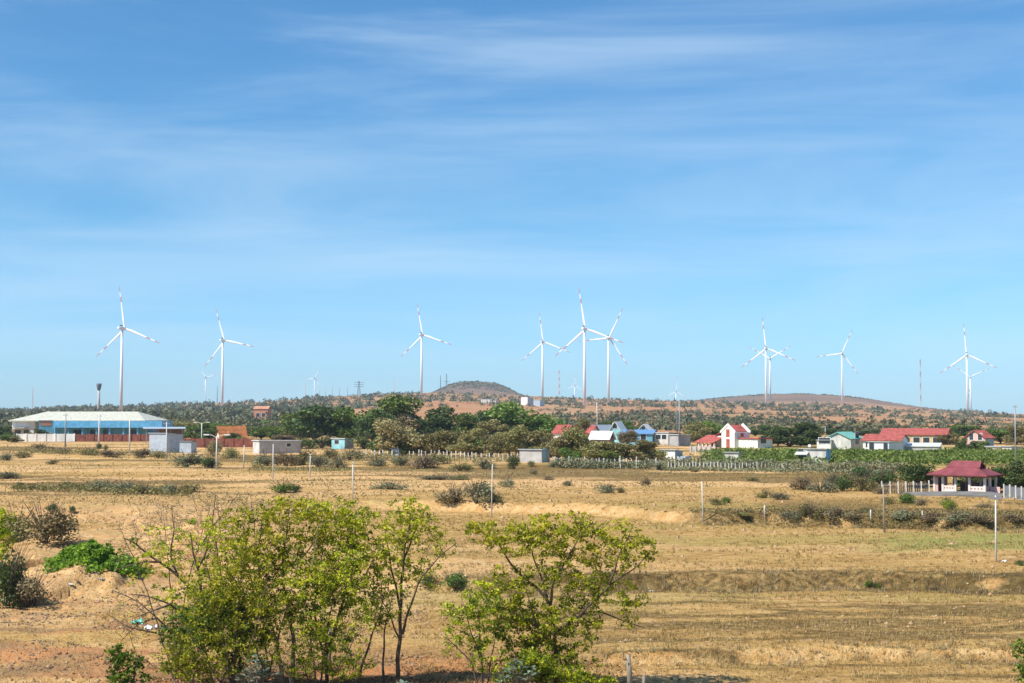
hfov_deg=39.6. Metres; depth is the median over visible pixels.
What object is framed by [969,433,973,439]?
window
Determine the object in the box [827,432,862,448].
green roof barn
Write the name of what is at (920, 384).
lattice mast
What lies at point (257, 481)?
field weeds
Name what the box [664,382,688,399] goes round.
wind turbine
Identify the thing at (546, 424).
tree
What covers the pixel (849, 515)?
bush
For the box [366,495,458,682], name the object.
tree
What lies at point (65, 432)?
utility pole
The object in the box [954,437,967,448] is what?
tree
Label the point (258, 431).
tree
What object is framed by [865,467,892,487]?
bush
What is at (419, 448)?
tree
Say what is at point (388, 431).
tree
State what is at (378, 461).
bush
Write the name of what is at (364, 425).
tree
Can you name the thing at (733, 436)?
white villa
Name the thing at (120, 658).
sapling
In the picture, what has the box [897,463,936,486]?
tree
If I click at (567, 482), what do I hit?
bush
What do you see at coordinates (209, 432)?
tree
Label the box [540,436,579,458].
tree
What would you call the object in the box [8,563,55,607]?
bush
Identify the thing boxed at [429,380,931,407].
hill scrub
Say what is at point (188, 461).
bush
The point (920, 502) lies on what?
bush
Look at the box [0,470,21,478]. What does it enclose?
bush
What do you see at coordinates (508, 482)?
bush
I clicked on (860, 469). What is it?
bush
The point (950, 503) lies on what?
bush
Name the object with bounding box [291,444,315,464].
bush
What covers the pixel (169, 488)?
bush
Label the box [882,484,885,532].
pole
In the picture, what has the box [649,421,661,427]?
scrub bush
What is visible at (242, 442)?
sheet fence
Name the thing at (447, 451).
post fence
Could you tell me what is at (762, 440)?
window
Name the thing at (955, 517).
bush
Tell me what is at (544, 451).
door
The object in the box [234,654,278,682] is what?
broad leaf plant
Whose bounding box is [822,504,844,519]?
bush
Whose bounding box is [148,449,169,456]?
bush
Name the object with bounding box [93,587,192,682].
bare shrub
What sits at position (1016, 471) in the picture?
tree
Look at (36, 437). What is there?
boundary wall
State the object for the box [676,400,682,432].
utility pole
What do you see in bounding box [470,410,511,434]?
tree
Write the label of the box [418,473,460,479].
bush
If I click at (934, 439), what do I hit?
window
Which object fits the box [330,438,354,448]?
kiosk
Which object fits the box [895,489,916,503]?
bush
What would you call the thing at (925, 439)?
window
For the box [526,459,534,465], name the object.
bush
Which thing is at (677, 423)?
utility pole
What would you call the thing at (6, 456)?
bush
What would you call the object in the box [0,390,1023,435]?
scrub
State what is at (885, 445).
window
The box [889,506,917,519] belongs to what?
bush
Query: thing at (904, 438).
red roof house
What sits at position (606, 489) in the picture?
bush
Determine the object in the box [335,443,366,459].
bush
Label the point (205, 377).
wind turbine
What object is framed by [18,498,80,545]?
bush
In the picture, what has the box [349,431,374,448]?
bush
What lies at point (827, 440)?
window
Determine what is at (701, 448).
garden wall
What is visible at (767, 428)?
tree
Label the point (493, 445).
tree
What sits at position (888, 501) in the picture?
bush
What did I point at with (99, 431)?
utility pole
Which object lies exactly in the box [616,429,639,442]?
tree
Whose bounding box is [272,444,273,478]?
pole
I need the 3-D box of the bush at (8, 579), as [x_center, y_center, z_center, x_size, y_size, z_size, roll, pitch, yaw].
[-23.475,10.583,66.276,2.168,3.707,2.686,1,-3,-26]
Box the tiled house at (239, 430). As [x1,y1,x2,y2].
[215,426,247,438]
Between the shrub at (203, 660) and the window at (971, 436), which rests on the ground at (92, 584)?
the shrub at (203, 660)
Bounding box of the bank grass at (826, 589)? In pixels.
[436,506,1023,666]
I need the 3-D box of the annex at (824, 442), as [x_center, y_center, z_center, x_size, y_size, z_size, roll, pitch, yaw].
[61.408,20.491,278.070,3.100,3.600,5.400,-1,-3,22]
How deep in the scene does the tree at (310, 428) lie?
346.51 m
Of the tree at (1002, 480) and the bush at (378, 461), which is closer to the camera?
the tree at (1002, 480)
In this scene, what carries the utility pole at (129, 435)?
on the ground at (92, 584)
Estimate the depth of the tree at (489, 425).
329.09 m
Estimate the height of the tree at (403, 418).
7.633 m
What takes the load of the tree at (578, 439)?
on the ground at (92, 584)
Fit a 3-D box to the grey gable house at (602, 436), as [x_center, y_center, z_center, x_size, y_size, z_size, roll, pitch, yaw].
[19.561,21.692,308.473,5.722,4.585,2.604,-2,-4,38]
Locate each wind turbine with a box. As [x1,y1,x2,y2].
[96,286,158,411]
[198,367,217,400]
[205,308,253,405]
[303,368,319,396]
[402,304,450,396]
[523,313,567,397]
[555,290,622,406]
[564,376,580,397]
[581,308,627,402]
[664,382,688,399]
[741,317,795,404]
[750,346,789,399]
[817,331,857,404]
[940,323,995,413]
[954,366,986,410]
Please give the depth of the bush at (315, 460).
184.83 m
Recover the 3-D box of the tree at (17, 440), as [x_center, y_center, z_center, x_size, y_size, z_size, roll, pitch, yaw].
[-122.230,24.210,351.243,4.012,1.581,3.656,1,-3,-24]
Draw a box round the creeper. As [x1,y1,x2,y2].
[42,538,150,576]
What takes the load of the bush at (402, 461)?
on the ground at (92, 584)
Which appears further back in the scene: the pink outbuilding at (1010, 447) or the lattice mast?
the lattice mast
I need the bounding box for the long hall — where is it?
[880,428,951,444]
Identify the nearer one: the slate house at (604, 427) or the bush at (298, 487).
the bush at (298, 487)
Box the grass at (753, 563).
[2,492,1022,620]
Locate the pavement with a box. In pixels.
[902,491,1002,497]
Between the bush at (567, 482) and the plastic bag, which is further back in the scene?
the bush at (567, 482)
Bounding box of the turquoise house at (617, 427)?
[609,421,626,443]
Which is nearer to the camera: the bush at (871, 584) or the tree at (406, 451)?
the bush at (871, 584)
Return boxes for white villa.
[694,423,774,447]
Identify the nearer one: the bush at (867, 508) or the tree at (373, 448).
the bush at (867, 508)
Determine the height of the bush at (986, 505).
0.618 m
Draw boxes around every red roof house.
[552,425,573,437]
[576,425,599,440]
[861,434,909,449]
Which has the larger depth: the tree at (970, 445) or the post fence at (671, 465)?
the tree at (970, 445)
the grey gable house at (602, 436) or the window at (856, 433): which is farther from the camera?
the grey gable house at (602, 436)
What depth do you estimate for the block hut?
207.52 m
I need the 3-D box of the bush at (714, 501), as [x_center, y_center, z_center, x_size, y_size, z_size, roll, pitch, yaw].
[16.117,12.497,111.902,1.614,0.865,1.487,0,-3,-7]
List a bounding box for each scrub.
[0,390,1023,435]
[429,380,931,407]
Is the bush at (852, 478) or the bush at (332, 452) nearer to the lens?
the bush at (852, 478)
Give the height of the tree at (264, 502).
6.466 m
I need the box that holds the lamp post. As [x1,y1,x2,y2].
[203,434,229,468]
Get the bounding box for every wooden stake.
[328,628,331,669]
[626,654,631,682]
[642,675,645,682]
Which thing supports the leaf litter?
on the ground at (92, 584)
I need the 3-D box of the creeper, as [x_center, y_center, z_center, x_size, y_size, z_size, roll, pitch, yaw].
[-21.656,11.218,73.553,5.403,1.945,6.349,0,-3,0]
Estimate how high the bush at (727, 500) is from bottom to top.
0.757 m
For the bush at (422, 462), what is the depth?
184.63 m
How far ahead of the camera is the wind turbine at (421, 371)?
1900.50 m
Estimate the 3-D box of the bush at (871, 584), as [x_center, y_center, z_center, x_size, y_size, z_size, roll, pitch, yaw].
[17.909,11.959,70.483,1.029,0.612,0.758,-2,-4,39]
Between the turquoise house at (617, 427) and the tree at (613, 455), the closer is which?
the tree at (613, 455)
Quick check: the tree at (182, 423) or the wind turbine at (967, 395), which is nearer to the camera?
the tree at (182, 423)
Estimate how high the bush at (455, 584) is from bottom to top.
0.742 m
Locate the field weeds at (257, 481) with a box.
[0,442,1023,505]
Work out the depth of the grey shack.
273.89 m
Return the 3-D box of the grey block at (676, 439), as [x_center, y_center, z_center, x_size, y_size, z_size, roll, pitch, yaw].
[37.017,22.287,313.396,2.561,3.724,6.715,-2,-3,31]
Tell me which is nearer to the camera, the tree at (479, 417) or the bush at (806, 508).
the bush at (806, 508)
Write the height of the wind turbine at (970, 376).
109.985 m
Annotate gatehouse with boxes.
[38,420,52,433]
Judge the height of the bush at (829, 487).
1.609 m
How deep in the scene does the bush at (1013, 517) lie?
95.18 m
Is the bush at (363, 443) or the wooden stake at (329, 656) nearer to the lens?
the wooden stake at (329, 656)
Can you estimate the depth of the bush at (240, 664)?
46.15 m
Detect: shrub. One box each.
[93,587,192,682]
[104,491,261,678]
[150,540,293,682]
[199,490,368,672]
[266,542,386,682]
[435,578,517,682]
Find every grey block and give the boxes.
[654,432,682,444]
[668,434,691,445]
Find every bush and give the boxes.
[0,450,13,459]
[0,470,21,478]
[0,500,39,542]
[0,533,32,608]
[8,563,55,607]
[13,449,32,457]
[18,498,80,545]
[29,441,57,451]
[45,458,60,463]
[45,500,60,510]
[53,446,73,453]
[68,505,75,511]
[75,446,102,454]
[85,477,115,491]
[99,448,125,456]
[108,477,137,493]
[129,446,151,457]
[129,480,158,493]
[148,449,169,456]
[155,481,180,494]
[155,588,283,682]
[167,449,203,467]
[178,481,204,492]
[200,451,222,467]
[203,436,222,455]
[222,442,240,457]
[251,448,277,465]
[266,478,296,492]
[270,448,300,465]
[287,432,314,447]
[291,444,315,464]
[291,482,302,491]
[305,453,331,466]
[306,432,333,448]
[321,447,338,457]
[327,454,349,467]
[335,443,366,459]
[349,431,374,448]
[363,454,386,465]
[368,479,407,489]
[390,455,410,465]
[408,452,439,468]
[415,448,452,463]
[417,568,440,585]
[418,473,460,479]
[433,483,471,502]
[440,569,469,586]
[447,460,474,470]
[451,573,461,586]
[453,473,469,479]
[463,477,499,502]
[466,429,495,452]
[472,454,496,468]
[489,493,505,502]
[489,646,616,682]
[497,475,514,487]
[506,452,519,468]
[524,435,551,448]
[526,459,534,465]
[540,475,554,479]
[546,458,556,466]
[562,478,572,485]
[592,479,616,493]
[616,486,625,492]
[639,478,650,485]
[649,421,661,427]
[652,461,664,469]
[707,497,727,505]
[721,495,731,502]
[735,510,751,516]
[745,475,759,481]
[754,487,773,497]
[768,491,790,499]
[776,508,801,519]
[789,472,816,489]
[798,497,825,518]
[806,476,836,492]
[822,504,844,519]
[823,471,838,484]
[828,469,853,490]
[839,507,863,520]
[842,471,865,486]
[848,460,874,478]
[850,470,879,490]
[857,506,876,510]
[864,577,882,587]
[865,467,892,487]
[869,464,899,481]
[872,484,887,493]
[880,424,904,427]
[880,494,895,504]
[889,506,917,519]
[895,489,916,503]
[913,495,928,504]
[918,508,940,520]
[936,506,975,522]
[937,495,952,504]
[941,495,959,510]
[963,509,993,523]
[973,502,997,507]
[1000,512,1023,521]
[1013,559,1023,565]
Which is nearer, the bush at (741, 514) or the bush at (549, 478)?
the bush at (741, 514)
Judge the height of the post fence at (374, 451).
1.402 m
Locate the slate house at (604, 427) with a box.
[597,425,611,430]
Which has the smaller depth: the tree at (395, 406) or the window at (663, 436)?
the window at (663, 436)
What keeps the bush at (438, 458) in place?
on the ground at (92, 584)
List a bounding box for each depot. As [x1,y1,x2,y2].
[481,399,496,402]
[521,397,532,404]
[534,400,544,405]
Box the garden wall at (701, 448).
[690,446,714,450]
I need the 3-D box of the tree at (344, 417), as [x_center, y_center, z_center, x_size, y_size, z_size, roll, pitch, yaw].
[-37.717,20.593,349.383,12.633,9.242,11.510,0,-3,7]
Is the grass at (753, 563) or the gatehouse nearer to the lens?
the grass at (753, 563)
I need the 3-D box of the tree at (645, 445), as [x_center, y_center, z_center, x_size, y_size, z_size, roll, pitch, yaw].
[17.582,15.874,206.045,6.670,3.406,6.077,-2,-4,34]
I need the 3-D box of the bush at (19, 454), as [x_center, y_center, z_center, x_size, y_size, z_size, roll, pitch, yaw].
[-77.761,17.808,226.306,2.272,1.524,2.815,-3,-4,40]
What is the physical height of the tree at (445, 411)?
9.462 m
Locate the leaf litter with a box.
[2,650,710,682]
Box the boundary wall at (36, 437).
[16,433,74,441]
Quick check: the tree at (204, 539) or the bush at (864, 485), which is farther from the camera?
the bush at (864, 485)
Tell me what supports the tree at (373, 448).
on the ground at (92, 584)
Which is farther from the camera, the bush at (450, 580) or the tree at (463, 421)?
the tree at (463, 421)
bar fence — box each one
[881,480,929,493]
[1003,484,1023,499]
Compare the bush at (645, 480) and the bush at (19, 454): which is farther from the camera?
the bush at (19, 454)
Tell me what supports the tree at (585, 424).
on the ground at (92, 584)
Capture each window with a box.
[73,430,80,433]
[640,434,645,439]
[661,434,666,439]
[726,429,729,436]
[726,439,729,447]
[761,436,765,442]
[818,437,824,443]
[824,437,830,443]
[855,432,858,444]
[869,441,874,449]
[883,443,887,449]
[913,437,919,442]
[923,437,929,442]
[932,437,939,442]
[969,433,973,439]
[977,433,982,439]
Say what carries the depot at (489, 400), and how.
on the ground at (92, 584)
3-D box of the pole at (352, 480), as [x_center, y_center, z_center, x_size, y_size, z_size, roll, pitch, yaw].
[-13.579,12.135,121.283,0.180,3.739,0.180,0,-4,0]
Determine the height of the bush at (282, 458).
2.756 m
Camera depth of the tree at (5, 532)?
59.65 m
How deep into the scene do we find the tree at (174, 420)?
605.90 m
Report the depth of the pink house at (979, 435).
293.74 m
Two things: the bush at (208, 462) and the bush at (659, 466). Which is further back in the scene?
the bush at (208, 462)
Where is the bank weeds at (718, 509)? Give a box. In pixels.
[688,503,1023,531]
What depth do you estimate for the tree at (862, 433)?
454.15 m
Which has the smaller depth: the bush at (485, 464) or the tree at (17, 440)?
the bush at (485, 464)
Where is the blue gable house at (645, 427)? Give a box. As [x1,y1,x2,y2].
[638,424,652,429]
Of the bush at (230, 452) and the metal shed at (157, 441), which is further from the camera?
the metal shed at (157, 441)
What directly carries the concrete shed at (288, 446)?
on the ground at (92, 584)
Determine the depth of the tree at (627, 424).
469.37 m
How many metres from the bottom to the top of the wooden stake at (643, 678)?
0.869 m
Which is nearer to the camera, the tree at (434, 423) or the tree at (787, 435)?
the tree at (787, 435)
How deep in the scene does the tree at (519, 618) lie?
46.00 m
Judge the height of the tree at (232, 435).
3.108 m
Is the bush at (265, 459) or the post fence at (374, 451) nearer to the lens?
the bush at (265, 459)
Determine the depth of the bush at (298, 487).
133.81 m
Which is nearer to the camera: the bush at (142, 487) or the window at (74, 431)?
the bush at (142, 487)
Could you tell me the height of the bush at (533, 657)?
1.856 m
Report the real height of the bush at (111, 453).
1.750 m
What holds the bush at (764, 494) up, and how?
on the ground at (92, 584)
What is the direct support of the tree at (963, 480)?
on the ground at (92, 584)
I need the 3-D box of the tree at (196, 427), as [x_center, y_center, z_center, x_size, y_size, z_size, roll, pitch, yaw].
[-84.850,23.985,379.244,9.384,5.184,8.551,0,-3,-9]
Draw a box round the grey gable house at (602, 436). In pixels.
[588,431,615,443]
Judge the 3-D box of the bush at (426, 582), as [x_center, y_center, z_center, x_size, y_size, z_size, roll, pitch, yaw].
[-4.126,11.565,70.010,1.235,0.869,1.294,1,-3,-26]
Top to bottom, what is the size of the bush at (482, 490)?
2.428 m
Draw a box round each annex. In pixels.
[817,437,831,448]
[866,441,902,450]
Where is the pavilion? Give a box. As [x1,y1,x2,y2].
[924,460,1002,492]
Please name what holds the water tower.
on the ground at (92, 584)
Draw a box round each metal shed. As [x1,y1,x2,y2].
[149,433,183,452]
[179,441,197,452]
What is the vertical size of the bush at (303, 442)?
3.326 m
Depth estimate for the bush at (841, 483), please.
130.84 m
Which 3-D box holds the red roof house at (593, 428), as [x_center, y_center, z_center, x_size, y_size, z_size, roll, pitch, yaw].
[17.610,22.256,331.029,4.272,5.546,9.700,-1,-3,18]
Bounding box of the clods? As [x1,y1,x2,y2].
[0,497,1023,682]
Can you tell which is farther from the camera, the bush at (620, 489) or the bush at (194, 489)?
the bush at (194, 489)
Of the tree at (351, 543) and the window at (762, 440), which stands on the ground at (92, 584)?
the tree at (351, 543)
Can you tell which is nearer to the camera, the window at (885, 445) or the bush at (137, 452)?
the bush at (137, 452)
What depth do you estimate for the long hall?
327.38 m
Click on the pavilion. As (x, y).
(955, 469)
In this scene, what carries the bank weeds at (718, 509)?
on the ground at (92, 584)
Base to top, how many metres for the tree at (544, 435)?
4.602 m
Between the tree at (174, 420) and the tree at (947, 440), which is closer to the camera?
the tree at (947, 440)
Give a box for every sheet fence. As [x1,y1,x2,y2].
[75,434,148,441]
[183,438,252,447]
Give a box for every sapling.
[102,613,154,682]
[1011,637,1023,682]
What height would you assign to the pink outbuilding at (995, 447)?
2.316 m
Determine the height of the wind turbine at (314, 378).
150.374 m
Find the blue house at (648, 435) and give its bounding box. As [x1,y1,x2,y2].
[621,430,656,444]
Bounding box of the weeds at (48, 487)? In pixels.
[4,447,519,496]
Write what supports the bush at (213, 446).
on the ground at (92, 584)
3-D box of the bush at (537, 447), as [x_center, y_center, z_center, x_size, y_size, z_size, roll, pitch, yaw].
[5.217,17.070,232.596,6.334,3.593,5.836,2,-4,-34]
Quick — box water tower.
[96,383,101,409]
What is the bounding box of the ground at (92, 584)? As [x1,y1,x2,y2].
[0,382,1023,682]
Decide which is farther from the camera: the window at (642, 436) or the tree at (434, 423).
the tree at (434, 423)
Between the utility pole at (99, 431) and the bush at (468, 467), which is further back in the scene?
the utility pole at (99, 431)
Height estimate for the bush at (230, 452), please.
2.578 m
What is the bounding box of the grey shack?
[904,443,941,450]
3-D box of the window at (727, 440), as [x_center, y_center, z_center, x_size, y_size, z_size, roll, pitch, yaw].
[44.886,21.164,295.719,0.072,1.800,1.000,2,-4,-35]
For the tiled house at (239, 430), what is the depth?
322.35 m
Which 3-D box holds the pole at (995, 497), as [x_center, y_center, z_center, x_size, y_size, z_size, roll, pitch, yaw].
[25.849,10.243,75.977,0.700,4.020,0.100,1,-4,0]
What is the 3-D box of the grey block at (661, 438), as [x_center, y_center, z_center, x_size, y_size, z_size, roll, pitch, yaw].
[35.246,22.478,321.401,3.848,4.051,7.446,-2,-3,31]
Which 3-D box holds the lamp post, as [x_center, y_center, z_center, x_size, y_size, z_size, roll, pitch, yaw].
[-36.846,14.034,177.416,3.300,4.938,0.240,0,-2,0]
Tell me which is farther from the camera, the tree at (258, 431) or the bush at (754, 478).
the tree at (258, 431)
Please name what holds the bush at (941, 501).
on the ground at (92, 584)
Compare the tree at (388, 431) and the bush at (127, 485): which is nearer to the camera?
the bush at (127, 485)
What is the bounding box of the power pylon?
[354,381,363,395]
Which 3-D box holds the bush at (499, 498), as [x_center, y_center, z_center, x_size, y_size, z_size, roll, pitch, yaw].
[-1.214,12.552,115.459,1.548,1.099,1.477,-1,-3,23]
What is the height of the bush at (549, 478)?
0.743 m
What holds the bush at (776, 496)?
on the ground at (92, 584)
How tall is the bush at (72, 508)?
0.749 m
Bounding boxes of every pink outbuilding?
[984,446,1001,450]
[1001,446,1022,449]
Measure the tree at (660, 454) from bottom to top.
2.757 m
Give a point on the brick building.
(260, 411)
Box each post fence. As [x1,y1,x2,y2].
[353,450,392,456]
[409,450,517,460]
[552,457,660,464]
[554,456,656,468]
[668,461,853,469]
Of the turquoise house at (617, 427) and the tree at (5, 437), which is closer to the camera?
the turquoise house at (617, 427)
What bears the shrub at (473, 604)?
on the ground at (92, 584)
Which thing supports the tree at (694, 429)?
on the ground at (92, 584)
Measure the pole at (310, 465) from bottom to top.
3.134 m
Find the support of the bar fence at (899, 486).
on the ground at (92, 584)
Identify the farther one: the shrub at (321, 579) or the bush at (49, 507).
the bush at (49, 507)
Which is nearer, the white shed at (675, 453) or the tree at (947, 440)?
the white shed at (675, 453)
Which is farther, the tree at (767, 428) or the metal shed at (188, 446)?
the tree at (767, 428)
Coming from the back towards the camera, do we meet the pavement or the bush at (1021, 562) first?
the pavement
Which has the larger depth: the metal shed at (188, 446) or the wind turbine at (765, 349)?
the wind turbine at (765, 349)
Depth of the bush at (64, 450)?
249.97 m
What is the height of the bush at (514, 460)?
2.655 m
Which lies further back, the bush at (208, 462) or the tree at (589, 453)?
the tree at (589, 453)
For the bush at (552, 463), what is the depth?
187.53 m
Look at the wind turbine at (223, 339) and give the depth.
1820.03 m
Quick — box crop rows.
[690,447,1023,464]
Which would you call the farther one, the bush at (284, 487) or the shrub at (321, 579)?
the bush at (284, 487)
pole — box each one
[64,414,65,446]
[98,415,99,443]
[129,420,129,450]
[163,422,169,460]
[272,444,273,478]
[309,454,311,477]
[352,462,353,499]
[491,464,492,514]
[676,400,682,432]
[676,410,677,432]
[701,481,703,521]
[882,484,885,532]
[989,495,1001,561]
[1013,405,1016,462]
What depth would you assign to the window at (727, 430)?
295.72 m
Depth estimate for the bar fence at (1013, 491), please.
119.59 m
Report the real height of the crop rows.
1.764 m
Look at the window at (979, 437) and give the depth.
292.85 m
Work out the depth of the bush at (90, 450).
238.93 m
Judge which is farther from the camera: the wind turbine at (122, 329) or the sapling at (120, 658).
the wind turbine at (122, 329)
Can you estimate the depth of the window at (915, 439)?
326.22 m
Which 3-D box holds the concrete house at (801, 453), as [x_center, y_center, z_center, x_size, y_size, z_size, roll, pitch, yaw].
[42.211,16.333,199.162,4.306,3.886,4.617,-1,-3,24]
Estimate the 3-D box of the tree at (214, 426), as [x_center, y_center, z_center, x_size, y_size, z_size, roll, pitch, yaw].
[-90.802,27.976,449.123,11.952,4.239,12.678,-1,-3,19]
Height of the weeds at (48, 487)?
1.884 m
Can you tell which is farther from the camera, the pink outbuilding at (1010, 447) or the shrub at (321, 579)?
the pink outbuilding at (1010, 447)
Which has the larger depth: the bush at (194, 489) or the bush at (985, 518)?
the bush at (194, 489)
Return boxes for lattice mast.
[920,359,920,406]
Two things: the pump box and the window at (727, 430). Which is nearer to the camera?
the pump box
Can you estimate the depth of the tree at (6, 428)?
374.80 m
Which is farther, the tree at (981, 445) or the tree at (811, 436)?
the tree at (811, 436)
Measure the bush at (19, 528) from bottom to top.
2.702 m
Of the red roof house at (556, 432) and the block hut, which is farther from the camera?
the red roof house at (556, 432)
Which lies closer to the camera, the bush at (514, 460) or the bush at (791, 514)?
the bush at (791, 514)
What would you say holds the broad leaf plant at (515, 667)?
on the ground at (92, 584)
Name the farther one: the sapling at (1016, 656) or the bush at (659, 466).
the bush at (659, 466)
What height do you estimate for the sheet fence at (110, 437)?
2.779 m
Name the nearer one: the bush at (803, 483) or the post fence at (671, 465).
the bush at (803, 483)
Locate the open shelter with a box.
[143,427,185,442]
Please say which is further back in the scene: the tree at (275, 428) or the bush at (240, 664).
the tree at (275, 428)
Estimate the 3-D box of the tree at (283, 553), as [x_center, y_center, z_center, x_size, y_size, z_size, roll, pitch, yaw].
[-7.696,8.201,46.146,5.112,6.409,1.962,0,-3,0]
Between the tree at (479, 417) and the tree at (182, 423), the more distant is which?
the tree at (182, 423)
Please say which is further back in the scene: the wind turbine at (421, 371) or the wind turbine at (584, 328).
the wind turbine at (421, 371)
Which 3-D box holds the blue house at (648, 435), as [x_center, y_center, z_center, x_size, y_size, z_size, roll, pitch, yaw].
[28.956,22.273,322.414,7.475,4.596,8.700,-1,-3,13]
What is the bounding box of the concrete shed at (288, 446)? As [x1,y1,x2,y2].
[251,440,301,453]
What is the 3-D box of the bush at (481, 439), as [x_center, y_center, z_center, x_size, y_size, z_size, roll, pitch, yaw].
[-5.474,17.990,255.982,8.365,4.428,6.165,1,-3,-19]
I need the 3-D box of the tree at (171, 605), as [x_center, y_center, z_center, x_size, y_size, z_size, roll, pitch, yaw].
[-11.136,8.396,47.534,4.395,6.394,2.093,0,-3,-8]
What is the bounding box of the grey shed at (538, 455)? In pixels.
[518,448,550,462]
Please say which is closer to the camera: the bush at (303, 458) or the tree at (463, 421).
the bush at (303, 458)
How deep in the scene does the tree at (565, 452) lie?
201.39 m
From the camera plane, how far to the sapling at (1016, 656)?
45.55 m
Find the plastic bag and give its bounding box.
[143,624,156,628]
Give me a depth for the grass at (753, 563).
82.96 m
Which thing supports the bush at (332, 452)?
on the ground at (92, 584)
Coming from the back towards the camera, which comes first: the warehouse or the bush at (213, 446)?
the warehouse
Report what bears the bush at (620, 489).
on the ground at (92, 584)
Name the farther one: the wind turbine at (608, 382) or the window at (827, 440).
the wind turbine at (608, 382)
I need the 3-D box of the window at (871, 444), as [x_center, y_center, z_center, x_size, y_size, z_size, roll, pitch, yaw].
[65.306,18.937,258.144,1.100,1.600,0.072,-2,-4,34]
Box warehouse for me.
[8,412,172,435]
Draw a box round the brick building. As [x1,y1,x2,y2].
[253,406,271,419]
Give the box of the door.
[543,448,545,461]
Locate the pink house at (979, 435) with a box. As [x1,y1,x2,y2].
[963,430,995,445]
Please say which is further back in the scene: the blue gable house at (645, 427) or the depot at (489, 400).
the depot at (489, 400)
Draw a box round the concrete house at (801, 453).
[794,444,831,463]
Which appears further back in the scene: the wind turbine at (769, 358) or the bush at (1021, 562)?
the wind turbine at (769, 358)
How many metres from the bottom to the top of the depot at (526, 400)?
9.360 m
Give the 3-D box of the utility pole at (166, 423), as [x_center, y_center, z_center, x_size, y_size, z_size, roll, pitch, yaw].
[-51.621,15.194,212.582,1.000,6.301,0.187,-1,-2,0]
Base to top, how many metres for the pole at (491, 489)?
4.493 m
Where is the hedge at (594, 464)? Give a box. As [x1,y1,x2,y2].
[555,455,906,473]
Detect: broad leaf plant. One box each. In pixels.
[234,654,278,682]
[495,658,539,682]
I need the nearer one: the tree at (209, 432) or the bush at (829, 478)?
the bush at (829, 478)
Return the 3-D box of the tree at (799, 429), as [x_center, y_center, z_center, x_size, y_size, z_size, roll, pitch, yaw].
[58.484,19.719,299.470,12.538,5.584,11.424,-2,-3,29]
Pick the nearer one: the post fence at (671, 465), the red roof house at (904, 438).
the post fence at (671, 465)
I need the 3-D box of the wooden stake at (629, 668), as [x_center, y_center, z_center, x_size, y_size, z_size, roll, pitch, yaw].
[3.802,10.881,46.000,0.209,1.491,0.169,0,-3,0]
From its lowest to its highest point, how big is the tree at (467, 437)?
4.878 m
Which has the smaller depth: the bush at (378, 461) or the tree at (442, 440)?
the bush at (378, 461)
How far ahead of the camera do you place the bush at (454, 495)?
116.61 m
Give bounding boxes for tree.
[0,426,14,440]
[0,434,20,441]
[0,507,19,559]
[9,436,24,441]
[33,429,51,433]
[116,495,239,682]
[173,416,200,422]
[173,421,196,430]
[184,422,210,438]
[195,428,218,438]
[197,495,349,682]
[209,424,233,429]
[222,433,240,438]
[249,425,272,439]
[265,426,284,438]
[271,434,295,439]
[278,412,313,439]
[282,405,353,441]
[295,495,396,682]
[332,407,369,441]
[351,409,396,440]
[356,394,424,430]
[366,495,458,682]
[368,436,385,453]
[373,417,424,450]
[386,440,414,454]
[391,413,421,434]
[405,414,452,436]
[412,435,438,455]
[420,430,459,455]
[424,406,473,437]
[445,428,488,456]
[453,413,480,438]
[464,510,660,682]
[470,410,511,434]
[471,437,507,456]
[476,419,509,438]
[484,401,540,435]
[492,424,528,455]
[517,429,554,451]
[520,414,565,435]
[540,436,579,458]
[558,447,582,459]
[560,426,597,454]
[573,418,590,437]
[580,441,613,460]
[591,442,634,458]
[599,450,621,461]
[601,420,638,429]
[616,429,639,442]
[620,440,658,461]
[640,448,667,459]
[682,421,713,444]
[700,421,724,434]
[749,428,762,435]
[757,425,771,434]
[759,422,820,446]
[762,426,791,445]
[794,428,825,446]
[822,428,854,434]
[853,430,880,435]
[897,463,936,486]
[935,433,959,444]
[948,425,979,437]
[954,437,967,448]
[957,477,978,486]
[966,440,980,449]
[976,441,989,449]
[985,428,1011,443]
[986,466,1014,491]
[1001,425,1023,444]
[1004,460,1023,487]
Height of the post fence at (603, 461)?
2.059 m
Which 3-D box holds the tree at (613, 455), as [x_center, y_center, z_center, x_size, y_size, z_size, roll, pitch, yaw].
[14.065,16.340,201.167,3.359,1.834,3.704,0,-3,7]
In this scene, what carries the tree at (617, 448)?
on the ground at (92, 584)
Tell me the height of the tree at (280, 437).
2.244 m
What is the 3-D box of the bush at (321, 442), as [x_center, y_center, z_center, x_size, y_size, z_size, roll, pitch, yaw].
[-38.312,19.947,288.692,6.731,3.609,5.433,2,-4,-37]
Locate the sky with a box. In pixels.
[0,0,1023,413]
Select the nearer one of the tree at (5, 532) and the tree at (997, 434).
the tree at (5, 532)
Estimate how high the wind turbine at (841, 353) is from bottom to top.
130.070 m
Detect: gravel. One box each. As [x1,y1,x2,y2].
[0,562,429,682]
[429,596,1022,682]
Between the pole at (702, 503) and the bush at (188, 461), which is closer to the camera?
the pole at (702, 503)
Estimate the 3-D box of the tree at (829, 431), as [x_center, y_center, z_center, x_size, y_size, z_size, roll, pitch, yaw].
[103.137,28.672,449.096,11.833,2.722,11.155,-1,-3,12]
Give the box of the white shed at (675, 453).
[660,449,691,460]
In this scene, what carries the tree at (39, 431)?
on the ground at (92, 584)
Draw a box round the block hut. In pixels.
[723,452,742,458]
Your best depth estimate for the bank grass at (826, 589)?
69.53 m
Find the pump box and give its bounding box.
[389,448,405,456]

